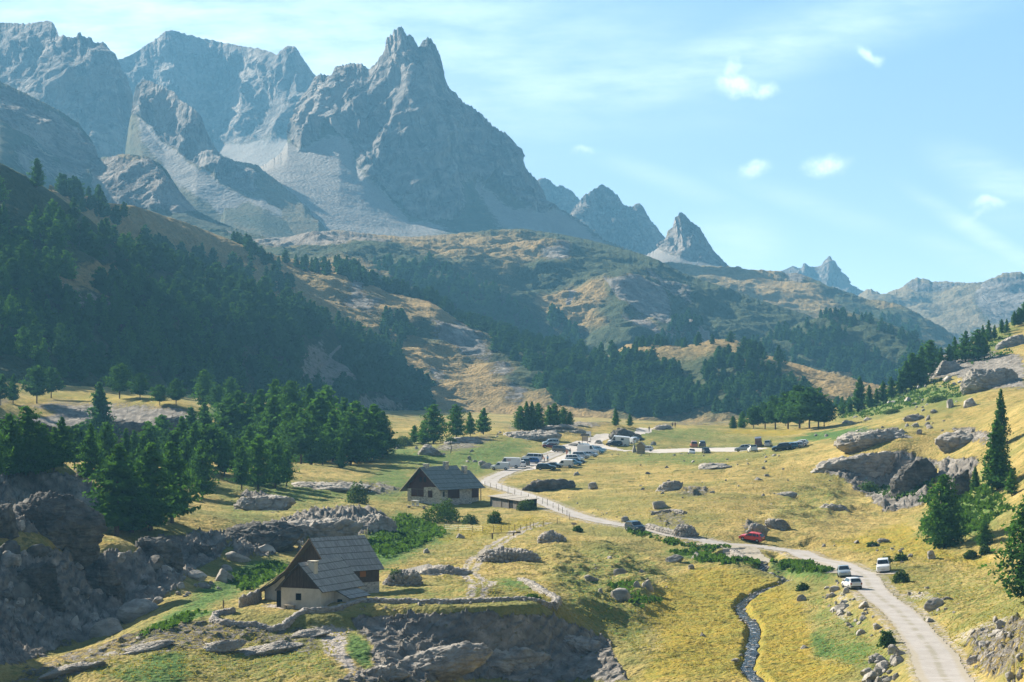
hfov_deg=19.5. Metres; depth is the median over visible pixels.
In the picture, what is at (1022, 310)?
larch tree
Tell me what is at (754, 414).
pine tree
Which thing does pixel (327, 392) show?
larch tree
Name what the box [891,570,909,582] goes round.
shrub
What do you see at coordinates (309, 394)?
larch tree
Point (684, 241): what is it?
mountain tooth
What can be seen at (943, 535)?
spruce tree
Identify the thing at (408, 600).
stone wall
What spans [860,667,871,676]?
rock slab
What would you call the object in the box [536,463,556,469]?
estate car
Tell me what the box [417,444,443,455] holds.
rock outcrop
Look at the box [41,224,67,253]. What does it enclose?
larch tree
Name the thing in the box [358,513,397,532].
rock outcrop
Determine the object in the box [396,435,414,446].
shrub
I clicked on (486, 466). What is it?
boulder
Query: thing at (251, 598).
stone wall
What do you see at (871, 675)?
rock slab
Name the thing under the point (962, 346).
larch tree
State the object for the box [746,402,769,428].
pine tree
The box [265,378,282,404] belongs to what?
larch tree
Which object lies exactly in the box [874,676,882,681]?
rock slab
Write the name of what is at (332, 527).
rock outcrop
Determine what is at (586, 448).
panel van
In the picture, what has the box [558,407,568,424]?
larch tree
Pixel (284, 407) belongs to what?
larch tree
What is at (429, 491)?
window
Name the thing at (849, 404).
larch tree
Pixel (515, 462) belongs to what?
panel van
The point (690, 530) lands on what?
stone heap
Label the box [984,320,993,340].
larch tree
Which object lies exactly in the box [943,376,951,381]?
stone
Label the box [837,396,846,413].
larch tree
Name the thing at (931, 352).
larch tree
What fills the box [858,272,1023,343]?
mountain range
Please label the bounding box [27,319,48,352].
larch tree
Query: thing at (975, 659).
rock slab
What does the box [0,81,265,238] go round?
mountain slope
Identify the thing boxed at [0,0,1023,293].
sky
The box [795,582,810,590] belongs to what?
shrub
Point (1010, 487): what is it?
larch tree
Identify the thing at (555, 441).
people carrier
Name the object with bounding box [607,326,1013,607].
juniper cover
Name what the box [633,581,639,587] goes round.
boulder
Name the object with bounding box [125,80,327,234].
mountain buttress
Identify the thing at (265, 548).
boulder
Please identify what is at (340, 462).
larch tree
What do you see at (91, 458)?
larch tree
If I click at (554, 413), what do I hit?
larch tree
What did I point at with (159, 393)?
pine tree
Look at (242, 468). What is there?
larch tree
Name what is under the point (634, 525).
off road car
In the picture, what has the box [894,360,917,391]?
larch tree
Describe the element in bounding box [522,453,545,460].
minibus
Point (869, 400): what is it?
larch tree
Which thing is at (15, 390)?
larch tree
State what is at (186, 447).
larch tree
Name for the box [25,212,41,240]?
larch tree
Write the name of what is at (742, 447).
off road car
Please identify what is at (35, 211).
larch tree
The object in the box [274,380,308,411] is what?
larch tree
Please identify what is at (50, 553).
rock block
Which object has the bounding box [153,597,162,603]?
rock block
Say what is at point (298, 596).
window
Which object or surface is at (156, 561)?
rock block
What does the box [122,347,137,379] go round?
larch tree
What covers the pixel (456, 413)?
larch tree
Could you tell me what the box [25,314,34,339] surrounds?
larch tree
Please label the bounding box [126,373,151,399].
pine tree
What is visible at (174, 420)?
rock outcrop
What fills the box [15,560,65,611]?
rock outcrop
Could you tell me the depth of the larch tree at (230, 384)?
904.79 m
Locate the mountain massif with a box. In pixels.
[118,30,315,166]
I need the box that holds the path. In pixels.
[634,427,654,434]
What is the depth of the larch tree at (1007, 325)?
1056.15 m
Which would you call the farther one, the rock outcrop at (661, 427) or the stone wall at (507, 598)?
the rock outcrop at (661, 427)
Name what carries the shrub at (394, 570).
on the stone heap at (412, 577)
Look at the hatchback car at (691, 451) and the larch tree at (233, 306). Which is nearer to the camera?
the hatchback car at (691, 451)
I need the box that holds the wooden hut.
[636,442,645,453]
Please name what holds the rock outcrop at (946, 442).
on the ground at (380, 634)
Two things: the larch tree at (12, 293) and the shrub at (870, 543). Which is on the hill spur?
the larch tree at (12, 293)
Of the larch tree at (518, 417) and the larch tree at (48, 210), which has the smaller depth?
the larch tree at (518, 417)
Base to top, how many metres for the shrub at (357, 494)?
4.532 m
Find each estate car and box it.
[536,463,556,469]
[567,458,586,463]
[606,441,622,445]
[789,442,797,448]
[796,441,804,447]
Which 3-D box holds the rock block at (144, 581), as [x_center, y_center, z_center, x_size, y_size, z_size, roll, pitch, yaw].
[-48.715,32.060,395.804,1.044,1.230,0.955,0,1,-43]
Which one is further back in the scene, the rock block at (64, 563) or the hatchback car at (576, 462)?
the hatchback car at (576, 462)
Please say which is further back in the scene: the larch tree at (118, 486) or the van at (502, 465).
the van at (502, 465)
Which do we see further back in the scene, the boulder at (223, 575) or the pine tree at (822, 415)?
the pine tree at (822, 415)
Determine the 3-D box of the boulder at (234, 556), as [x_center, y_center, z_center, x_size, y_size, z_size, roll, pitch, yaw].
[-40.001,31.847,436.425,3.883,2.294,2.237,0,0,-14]
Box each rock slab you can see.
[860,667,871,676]
[862,671,878,681]
[873,667,886,672]
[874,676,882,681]
[876,655,886,660]
[878,661,888,669]
[882,676,892,681]
[888,644,898,654]
[889,655,903,665]
[891,656,903,665]
[892,672,898,680]
[893,650,905,654]
[966,655,975,664]
[973,654,978,663]
[978,641,985,648]
[991,629,1001,636]
[996,620,1005,628]
[1005,671,1015,681]
[1015,653,1023,661]
[1016,669,1023,680]
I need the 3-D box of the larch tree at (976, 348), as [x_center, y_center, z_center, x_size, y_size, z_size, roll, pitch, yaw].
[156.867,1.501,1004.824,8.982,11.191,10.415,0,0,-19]
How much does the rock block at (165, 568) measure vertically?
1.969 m
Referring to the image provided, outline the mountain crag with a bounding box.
[570,184,664,254]
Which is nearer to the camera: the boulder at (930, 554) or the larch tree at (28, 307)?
the boulder at (930, 554)
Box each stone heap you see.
[382,569,422,585]
[419,564,472,575]
[476,545,540,562]
[537,530,566,543]
[673,524,698,536]
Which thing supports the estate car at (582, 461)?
on the ground at (380, 634)
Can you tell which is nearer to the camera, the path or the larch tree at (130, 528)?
the larch tree at (130, 528)
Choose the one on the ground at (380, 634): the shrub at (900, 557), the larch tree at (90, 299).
the shrub at (900, 557)
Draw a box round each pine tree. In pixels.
[0,373,13,405]
[18,365,52,402]
[43,367,65,397]
[66,424,97,469]
[99,363,132,398]
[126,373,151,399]
[149,384,169,405]
[157,431,191,467]
[166,378,188,405]
[182,424,239,470]
[201,384,227,406]
[208,390,246,414]
[231,412,264,445]
[275,411,326,463]
[742,406,764,428]
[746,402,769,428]
[759,395,783,429]
[773,391,797,428]
[774,385,805,428]
[783,386,831,428]
[795,392,847,428]
[809,400,841,427]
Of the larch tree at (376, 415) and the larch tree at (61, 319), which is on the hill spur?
the larch tree at (61, 319)
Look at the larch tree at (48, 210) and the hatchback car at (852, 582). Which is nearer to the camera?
the hatchback car at (852, 582)
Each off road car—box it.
[521,458,529,464]
[624,520,645,530]
[699,441,705,446]
[734,444,750,451]
[747,445,757,451]
[772,442,791,450]
[875,557,890,572]
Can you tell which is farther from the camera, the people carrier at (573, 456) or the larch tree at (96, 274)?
the larch tree at (96, 274)
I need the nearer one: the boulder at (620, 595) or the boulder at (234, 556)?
the boulder at (620, 595)
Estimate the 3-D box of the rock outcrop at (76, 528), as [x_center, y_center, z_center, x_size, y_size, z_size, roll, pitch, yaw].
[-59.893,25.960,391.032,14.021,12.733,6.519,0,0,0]
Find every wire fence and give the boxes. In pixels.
[444,518,557,532]
[484,481,569,519]
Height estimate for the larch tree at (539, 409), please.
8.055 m
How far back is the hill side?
1734.34 m
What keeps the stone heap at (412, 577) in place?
on the ground at (380, 634)
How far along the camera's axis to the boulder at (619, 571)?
409.17 m
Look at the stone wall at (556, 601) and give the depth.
357.27 m
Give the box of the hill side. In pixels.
[48,185,888,422]
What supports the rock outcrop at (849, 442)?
on the ground at (380, 634)
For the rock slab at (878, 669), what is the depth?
303.51 m
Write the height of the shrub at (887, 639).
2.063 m
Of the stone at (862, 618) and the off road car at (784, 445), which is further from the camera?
the off road car at (784, 445)
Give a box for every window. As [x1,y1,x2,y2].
[295,593,301,600]
[411,488,423,496]
[428,490,431,497]
[448,489,459,498]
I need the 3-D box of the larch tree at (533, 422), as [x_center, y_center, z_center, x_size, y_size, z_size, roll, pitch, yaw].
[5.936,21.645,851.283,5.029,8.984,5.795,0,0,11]
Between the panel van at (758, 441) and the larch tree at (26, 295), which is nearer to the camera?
the panel van at (758, 441)
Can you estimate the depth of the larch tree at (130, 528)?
438.20 m
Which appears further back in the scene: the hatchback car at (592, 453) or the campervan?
the campervan
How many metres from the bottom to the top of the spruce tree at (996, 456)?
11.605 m
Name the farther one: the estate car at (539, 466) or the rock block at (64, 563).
the estate car at (539, 466)
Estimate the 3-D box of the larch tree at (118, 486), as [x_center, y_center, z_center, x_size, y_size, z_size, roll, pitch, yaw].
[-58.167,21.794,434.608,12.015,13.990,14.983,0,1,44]
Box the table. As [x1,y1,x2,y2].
[411,500,419,505]
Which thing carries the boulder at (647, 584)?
on the ground at (380, 634)
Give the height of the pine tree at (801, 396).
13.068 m
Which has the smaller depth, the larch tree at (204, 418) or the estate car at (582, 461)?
the estate car at (582, 461)
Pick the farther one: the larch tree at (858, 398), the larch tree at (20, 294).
the larch tree at (20, 294)
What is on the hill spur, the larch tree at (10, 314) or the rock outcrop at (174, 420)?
the larch tree at (10, 314)
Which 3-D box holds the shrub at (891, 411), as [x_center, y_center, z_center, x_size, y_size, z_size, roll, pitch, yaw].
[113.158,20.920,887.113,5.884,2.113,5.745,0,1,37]
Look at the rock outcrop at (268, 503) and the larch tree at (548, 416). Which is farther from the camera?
the larch tree at (548, 416)
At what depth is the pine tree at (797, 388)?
896.39 m
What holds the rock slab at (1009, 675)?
on the ground at (380, 634)
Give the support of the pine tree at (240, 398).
on the ground at (380, 634)
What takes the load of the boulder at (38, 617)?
on the ground at (380, 634)
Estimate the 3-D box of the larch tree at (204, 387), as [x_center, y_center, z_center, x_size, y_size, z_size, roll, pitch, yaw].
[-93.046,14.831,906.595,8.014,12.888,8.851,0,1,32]
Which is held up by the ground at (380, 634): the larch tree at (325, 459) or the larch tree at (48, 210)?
the larch tree at (325, 459)
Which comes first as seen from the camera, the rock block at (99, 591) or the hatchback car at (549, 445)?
the rock block at (99, 591)
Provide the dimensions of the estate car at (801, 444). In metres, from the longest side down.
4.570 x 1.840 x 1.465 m
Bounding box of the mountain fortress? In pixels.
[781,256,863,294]
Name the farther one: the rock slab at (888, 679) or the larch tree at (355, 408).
the larch tree at (355, 408)
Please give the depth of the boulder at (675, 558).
442.41 m
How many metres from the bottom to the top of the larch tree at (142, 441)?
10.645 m
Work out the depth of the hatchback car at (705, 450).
754.93 m
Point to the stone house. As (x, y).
(427, 484)
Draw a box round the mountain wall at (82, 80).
[0,21,132,157]
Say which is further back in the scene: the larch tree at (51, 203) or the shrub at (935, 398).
the larch tree at (51, 203)
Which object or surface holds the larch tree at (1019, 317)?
on the ground at (380, 634)
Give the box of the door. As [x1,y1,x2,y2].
[277,590,280,606]
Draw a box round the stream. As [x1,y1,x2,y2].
[734,564,788,681]
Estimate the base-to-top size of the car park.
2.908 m
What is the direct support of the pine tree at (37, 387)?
on the ground at (380, 634)
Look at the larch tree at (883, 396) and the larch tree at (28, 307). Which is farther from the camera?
the larch tree at (28, 307)
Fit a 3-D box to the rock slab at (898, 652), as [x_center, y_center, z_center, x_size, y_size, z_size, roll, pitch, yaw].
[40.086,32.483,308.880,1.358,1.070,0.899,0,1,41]
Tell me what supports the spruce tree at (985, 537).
on the ground at (380, 634)
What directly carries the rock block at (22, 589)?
on the ground at (380, 634)
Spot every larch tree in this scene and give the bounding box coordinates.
[0,176,10,200]
[0,235,16,256]
[0,294,24,328]
[0,413,31,477]
[0,423,13,476]
[1,201,9,228]
[7,373,21,402]
[8,288,20,305]
[13,406,58,477]
[14,326,35,360]
[15,244,29,270]
[17,239,34,257]
[17,288,34,310]
[17,289,38,316]
[21,298,36,325]
[23,423,63,471]
[24,309,44,331]
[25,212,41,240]
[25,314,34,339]
[26,158,46,187]
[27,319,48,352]
[31,205,41,229]
[31,332,49,360]
[31,345,46,372]
[34,338,53,369]
[39,204,56,220]
[39,213,57,233]
[39,246,58,262]
[41,198,62,217]
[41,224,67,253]
[41,253,61,280]
[46,426,73,470]
[47,323,72,355]
[49,417,87,460]
[50,246,63,270]
[52,219,75,249]
[55,206,70,235]
[55,313,69,330]
[57,250,78,279]
[63,210,72,237]
[66,423,107,479]
[76,421,87,431]
[78,443,172,535]
[80,293,98,318]
[81,381,123,439]
[90,266,109,293]
[95,422,122,477]
[111,233,133,258]
[111,460,167,532]
[120,428,135,471]
[121,355,136,379]
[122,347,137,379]
[129,430,145,466]
[132,434,160,486]
[133,442,191,530]
[136,421,163,456]
[144,278,166,305]
[153,414,173,452]
[157,276,169,305]
[157,441,204,522]
[164,416,189,452]
[169,279,175,292]
[177,440,196,478]
[185,407,198,438]
[186,402,213,435]
[186,422,211,465]
[186,440,220,496]
[188,369,214,404]
[200,397,248,444]
[211,433,235,475]
[223,357,243,385]
[223,377,242,394]
[224,446,255,489]
[226,302,236,315]
[230,437,248,472]
[233,403,252,438]
[241,389,268,430]
[241,424,262,461]
[242,435,285,489]
[244,393,254,417]
[250,395,290,457]
[264,436,291,487]
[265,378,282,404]
[265,403,303,461]
[267,404,287,449]
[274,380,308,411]
[280,449,301,485]
[291,404,335,464]
[301,383,316,410]
[302,395,341,433]
[314,385,341,419]
[317,433,332,464]
[322,409,342,462]
[326,411,373,465]
[333,442,347,468]
[334,397,348,427]
[338,401,370,439]
[354,407,390,461]
[360,403,393,451]
[379,411,400,455]
[409,425,419,442]
[415,404,450,443]
[416,422,429,444]
[442,404,472,436]
[464,412,477,435]
[475,408,494,433]
[510,405,529,430]
[520,401,530,430]
[526,401,541,430]
[534,403,546,427]
[544,405,552,424]
[546,403,564,424]
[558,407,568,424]
[566,411,574,424]
[611,407,620,424]
[625,413,633,425]
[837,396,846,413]
[845,399,854,412]
[846,376,865,410]
[863,385,875,406]
[873,388,880,403]
[875,381,891,401]
[885,376,898,397]
[893,370,906,393]
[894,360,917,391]
[895,353,927,387]
[914,345,930,383]
[918,340,943,374]
[937,347,945,363]
[944,344,954,360]
[951,331,973,360]
[951,336,959,359]
[962,329,994,358]
[980,325,985,336]
[980,337,990,358]
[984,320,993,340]
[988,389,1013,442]
[992,325,997,338]
[998,319,1005,332]
[1002,470,1020,495]
[1004,319,1009,331]
[1010,311,1017,325]
[1013,307,1023,324]
[1019,302,1023,322]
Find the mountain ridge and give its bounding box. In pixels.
[537,178,579,214]
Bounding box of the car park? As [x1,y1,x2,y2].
[523,433,765,470]
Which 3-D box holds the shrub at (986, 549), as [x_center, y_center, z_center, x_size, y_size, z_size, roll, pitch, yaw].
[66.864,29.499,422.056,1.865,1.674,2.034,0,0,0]
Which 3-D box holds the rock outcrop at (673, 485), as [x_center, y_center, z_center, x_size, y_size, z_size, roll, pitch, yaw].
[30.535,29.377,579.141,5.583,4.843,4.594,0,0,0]
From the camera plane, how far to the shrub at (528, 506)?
536.57 m
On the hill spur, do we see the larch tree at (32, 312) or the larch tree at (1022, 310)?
the larch tree at (32, 312)
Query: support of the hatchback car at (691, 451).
on the ground at (380, 634)
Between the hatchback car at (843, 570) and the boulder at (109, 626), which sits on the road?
the hatchback car at (843, 570)
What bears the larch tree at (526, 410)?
on the ground at (380, 634)
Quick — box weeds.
[136,512,834,635]
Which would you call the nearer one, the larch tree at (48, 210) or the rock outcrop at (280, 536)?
the rock outcrop at (280, 536)
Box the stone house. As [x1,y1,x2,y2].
[400,461,484,504]
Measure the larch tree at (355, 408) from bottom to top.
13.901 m
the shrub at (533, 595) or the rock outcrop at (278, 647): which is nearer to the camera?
the rock outcrop at (278, 647)
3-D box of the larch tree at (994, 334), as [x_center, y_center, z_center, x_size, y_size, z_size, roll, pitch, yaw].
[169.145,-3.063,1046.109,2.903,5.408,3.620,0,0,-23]
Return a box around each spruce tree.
[728,416,738,428]
[737,411,747,427]
[913,474,976,549]
[968,520,995,546]
[969,467,981,490]
[977,494,1023,600]
[978,419,1018,489]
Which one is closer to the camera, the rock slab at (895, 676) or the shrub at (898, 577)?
the rock slab at (895, 676)
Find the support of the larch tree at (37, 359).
on the hill spur
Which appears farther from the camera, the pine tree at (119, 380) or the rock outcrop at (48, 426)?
the pine tree at (119, 380)
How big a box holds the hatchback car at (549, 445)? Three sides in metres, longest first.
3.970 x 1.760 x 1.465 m
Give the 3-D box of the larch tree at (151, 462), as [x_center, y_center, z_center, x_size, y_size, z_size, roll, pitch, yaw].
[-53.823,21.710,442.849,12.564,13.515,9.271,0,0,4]
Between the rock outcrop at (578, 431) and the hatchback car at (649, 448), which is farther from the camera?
the rock outcrop at (578, 431)
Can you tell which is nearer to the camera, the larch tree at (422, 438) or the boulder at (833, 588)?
the boulder at (833, 588)
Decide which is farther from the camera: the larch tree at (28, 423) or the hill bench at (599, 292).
the hill bench at (599, 292)
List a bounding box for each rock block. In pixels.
[0,545,20,554]
[2,540,20,551]
[2,588,12,600]
[7,581,13,587]
[11,581,32,604]
[16,597,24,606]
[26,543,48,558]
[35,593,41,600]
[46,546,52,556]
[59,560,67,569]
[72,587,78,594]
[76,562,83,569]
[93,588,103,594]
[115,552,125,562]
[141,578,147,585]
[147,555,163,571]
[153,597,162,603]
[161,565,173,572]
[177,582,184,588]
[198,582,211,588]
[220,564,232,570]
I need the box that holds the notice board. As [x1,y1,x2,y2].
[580,434,589,443]
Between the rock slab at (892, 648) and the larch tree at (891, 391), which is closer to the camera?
the rock slab at (892, 648)
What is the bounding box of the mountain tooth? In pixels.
[646,212,727,266]
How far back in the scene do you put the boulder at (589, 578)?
394.25 m
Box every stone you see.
[843,587,849,593]
[856,629,864,635]
[858,601,868,607]
[859,615,866,620]
[873,623,881,629]
[912,423,919,427]
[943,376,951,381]
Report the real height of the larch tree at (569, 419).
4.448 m
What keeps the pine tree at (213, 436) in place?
on the ground at (380, 634)
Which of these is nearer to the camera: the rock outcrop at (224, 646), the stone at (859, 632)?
the rock outcrop at (224, 646)
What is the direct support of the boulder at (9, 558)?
on the ground at (380, 634)
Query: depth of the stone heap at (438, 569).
400.31 m
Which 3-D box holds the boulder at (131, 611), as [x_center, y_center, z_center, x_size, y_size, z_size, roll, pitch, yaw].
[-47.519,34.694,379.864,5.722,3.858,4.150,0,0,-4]
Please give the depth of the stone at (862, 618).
351.36 m
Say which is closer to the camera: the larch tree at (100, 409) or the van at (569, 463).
the van at (569, 463)
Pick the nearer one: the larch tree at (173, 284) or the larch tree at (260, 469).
the larch tree at (260, 469)
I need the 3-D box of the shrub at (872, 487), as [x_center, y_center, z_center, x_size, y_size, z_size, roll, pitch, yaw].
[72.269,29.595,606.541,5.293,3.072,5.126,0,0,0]
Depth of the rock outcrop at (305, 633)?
329.86 m
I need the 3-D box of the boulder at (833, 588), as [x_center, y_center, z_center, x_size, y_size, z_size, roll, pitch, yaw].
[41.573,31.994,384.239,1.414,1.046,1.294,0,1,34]
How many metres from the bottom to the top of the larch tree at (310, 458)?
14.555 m
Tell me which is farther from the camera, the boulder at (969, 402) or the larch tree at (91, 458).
the boulder at (969, 402)
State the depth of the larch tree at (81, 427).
802.31 m
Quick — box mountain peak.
[220,26,637,252]
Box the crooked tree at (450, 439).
[445,436,456,452]
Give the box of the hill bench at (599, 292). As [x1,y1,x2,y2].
[203,228,815,354]
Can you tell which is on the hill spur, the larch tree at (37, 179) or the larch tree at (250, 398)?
the larch tree at (37, 179)
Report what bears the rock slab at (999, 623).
on the ground at (380, 634)
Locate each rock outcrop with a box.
[0,415,52,436]
[0,503,18,539]
[13,490,107,567]
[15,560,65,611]
[37,661,105,680]
[70,417,145,444]
[83,559,125,604]
[103,639,175,655]
[134,536,184,571]
[165,415,199,430]
[189,543,213,557]
[203,639,246,653]
[224,520,304,552]
[233,495,296,510]
[234,640,303,655]
[287,517,363,537]
[290,628,330,637]
[291,481,370,492]
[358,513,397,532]
[364,663,410,681]
[401,640,492,681]
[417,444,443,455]
[444,436,481,444]
[487,646,550,674]
[503,429,561,440]
[521,478,575,491]
[537,424,573,429]
[563,635,604,655]
[569,430,585,432]
[608,427,643,439]
[653,424,671,429]
[656,480,682,491]
[698,463,731,469]
[746,523,768,535]
[764,518,790,530]
[777,491,796,498]
[810,451,895,477]
[820,503,848,511]
[833,427,912,452]
[877,538,889,541]
[889,457,938,496]
[903,414,924,421]
[933,360,959,376]
[935,430,973,453]
[951,469,970,495]
[960,367,1017,394]
[995,334,1023,349]
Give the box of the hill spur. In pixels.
[0,163,427,410]
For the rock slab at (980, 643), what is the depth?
302.58 m
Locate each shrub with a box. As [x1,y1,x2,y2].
[345,480,369,503]
[390,567,401,579]
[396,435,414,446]
[419,500,462,522]
[438,497,455,515]
[461,514,478,524]
[487,510,502,523]
[516,499,537,510]
[525,593,542,598]
[572,525,582,531]
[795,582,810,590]
[857,479,878,492]
[866,541,877,546]
[876,630,896,647]
[882,408,899,414]
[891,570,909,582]
[892,551,909,561]
[926,394,947,403]
[962,550,978,558]
[978,544,990,554]
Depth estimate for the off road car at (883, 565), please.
408.40 m
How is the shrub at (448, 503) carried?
on the ground at (380, 634)
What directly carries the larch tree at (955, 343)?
on the ground at (380, 634)
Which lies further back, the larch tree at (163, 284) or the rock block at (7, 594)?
the larch tree at (163, 284)
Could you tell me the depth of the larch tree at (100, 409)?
803.30 m
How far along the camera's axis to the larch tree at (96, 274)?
1133.57 m
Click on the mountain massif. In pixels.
(242, 101)
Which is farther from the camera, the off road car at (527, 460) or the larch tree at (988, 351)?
the larch tree at (988, 351)
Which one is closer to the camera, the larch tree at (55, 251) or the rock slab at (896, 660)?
the rock slab at (896, 660)
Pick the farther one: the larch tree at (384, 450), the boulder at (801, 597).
the larch tree at (384, 450)
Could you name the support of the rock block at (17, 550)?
on the ground at (380, 634)
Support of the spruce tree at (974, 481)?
on the ground at (380, 634)
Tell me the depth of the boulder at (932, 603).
351.47 m
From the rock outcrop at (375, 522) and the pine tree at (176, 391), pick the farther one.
the pine tree at (176, 391)
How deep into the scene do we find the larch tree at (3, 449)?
435.19 m
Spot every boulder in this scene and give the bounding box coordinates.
[1,550,21,567]
[17,520,25,530]
[33,611,45,623]
[69,616,81,631]
[87,611,99,621]
[89,617,122,637]
[116,598,158,623]
[188,570,206,580]
[215,569,234,582]
[225,551,250,561]
[258,544,275,553]
[480,463,491,468]
[584,575,598,580]
[588,482,597,488]
[611,588,631,602]
[613,568,626,575]
[621,516,628,521]
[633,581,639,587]
[642,579,653,591]
[652,501,666,508]
[665,554,683,562]
[797,594,806,600]
[829,586,839,592]
[834,603,848,611]
[923,597,943,611]
[925,618,934,621]
[927,550,935,558]
[946,399,953,407]
[963,398,976,407]
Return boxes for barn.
[259,535,384,608]
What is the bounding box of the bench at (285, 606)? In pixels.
[283,605,295,608]
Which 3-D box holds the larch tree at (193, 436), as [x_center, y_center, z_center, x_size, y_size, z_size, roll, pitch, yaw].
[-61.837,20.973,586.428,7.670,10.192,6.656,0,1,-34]
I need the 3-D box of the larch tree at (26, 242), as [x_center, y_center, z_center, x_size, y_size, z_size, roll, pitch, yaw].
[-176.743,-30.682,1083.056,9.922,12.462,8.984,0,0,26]
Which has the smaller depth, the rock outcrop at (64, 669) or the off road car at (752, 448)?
the rock outcrop at (64, 669)
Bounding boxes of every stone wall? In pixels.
[209,604,343,631]
[238,589,261,607]
[340,597,458,608]
[459,596,551,608]
[517,577,561,610]
[645,523,685,536]
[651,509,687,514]
[684,541,745,556]
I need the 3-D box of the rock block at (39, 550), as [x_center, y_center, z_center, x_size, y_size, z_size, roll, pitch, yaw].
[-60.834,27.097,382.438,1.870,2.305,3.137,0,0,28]
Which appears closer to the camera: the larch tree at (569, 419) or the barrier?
the barrier
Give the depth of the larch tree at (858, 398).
983.31 m
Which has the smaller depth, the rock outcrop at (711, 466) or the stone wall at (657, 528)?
the stone wall at (657, 528)
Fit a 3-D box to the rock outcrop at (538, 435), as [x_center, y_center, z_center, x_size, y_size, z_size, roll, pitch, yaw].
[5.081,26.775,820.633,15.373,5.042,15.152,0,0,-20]
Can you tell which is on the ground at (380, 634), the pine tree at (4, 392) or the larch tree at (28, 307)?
the pine tree at (4, 392)
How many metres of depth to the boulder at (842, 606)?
366.23 m
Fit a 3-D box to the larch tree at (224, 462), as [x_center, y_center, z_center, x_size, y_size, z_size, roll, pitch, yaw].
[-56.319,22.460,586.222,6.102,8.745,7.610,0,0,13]
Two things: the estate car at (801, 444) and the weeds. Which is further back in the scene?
the estate car at (801, 444)
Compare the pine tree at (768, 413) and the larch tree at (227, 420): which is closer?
the larch tree at (227, 420)
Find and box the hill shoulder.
[665,262,954,351]
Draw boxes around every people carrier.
[542,439,558,444]
[552,445,569,452]
[565,454,584,459]
[573,451,590,458]
[690,441,697,447]
[764,440,772,446]
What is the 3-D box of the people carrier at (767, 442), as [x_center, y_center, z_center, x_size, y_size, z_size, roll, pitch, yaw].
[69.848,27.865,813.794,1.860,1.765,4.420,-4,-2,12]
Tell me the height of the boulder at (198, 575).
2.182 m
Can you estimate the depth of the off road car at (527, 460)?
698.38 m
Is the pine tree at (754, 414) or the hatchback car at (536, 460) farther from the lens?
the pine tree at (754, 414)
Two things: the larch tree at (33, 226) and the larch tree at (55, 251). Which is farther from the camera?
the larch tree at (33, 226)
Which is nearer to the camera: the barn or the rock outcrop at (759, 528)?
the barn
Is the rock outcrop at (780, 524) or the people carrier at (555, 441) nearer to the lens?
the rock outcrop at (780, 524)
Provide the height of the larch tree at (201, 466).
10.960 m
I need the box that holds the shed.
[489,493,538,508]
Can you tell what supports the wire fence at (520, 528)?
on the ground at (380, 634)
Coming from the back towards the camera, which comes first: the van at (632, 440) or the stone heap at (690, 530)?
the van at (632, 440)
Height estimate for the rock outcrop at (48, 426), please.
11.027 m
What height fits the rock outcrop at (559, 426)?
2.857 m
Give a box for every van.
[490,462,509,469]
[501,457,520,467]
[558,459,573,467]
[577,445,598,453]
[630,437,635,443]
[755,437,761,445]
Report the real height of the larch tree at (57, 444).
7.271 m
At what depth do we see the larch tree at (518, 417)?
851.45 m
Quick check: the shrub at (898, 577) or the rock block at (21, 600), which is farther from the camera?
the shrub at (898, 577)
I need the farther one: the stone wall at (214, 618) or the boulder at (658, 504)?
the boulder at (658, 504)
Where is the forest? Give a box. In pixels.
[0,173,943,417]
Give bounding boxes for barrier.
[489,531,520,538]
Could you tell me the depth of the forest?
1586.56 m
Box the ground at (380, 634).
[0,320,1023,681]
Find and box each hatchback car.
[529,457,539,463]
[542,443,555,447]
[549,462,562,467]
[573,459,582,465]
[584,451,598,456]
[645,446,653,450]
[688,449,694,453]
[702,447,710,453]
[739,531,764,542]
[798,439,808,445]
[836,565,850,576]
[841,577,861,588]
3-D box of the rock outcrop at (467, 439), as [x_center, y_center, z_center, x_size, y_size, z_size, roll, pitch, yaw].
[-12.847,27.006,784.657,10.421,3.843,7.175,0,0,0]
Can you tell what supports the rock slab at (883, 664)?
on the ground at (380, 634)
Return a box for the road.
[480,453,973,681]
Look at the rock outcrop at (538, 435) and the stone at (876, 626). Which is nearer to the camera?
the stone at (876, 626)
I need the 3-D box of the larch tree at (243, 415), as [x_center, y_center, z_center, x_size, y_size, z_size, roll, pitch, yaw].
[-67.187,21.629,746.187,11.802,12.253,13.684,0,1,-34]
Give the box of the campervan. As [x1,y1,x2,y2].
[607,435,629,445]
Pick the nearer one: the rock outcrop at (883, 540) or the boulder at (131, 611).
the boulder at (131, 611)
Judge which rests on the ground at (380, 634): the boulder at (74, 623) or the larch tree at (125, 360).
the boulder at (74, 623)
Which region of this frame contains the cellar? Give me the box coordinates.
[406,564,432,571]
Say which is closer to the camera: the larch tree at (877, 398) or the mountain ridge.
the larch tree at (877, 398)
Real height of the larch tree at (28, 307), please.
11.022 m
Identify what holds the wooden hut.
on the ground at (380, 634)
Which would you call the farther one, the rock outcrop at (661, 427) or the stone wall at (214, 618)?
the rock outcrop at (661, 427)
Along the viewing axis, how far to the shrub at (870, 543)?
465.20 m
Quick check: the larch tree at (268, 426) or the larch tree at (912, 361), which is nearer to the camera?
the larch tree at (268, 426)
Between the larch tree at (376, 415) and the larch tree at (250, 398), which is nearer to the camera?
the larch tree at (376, 415)

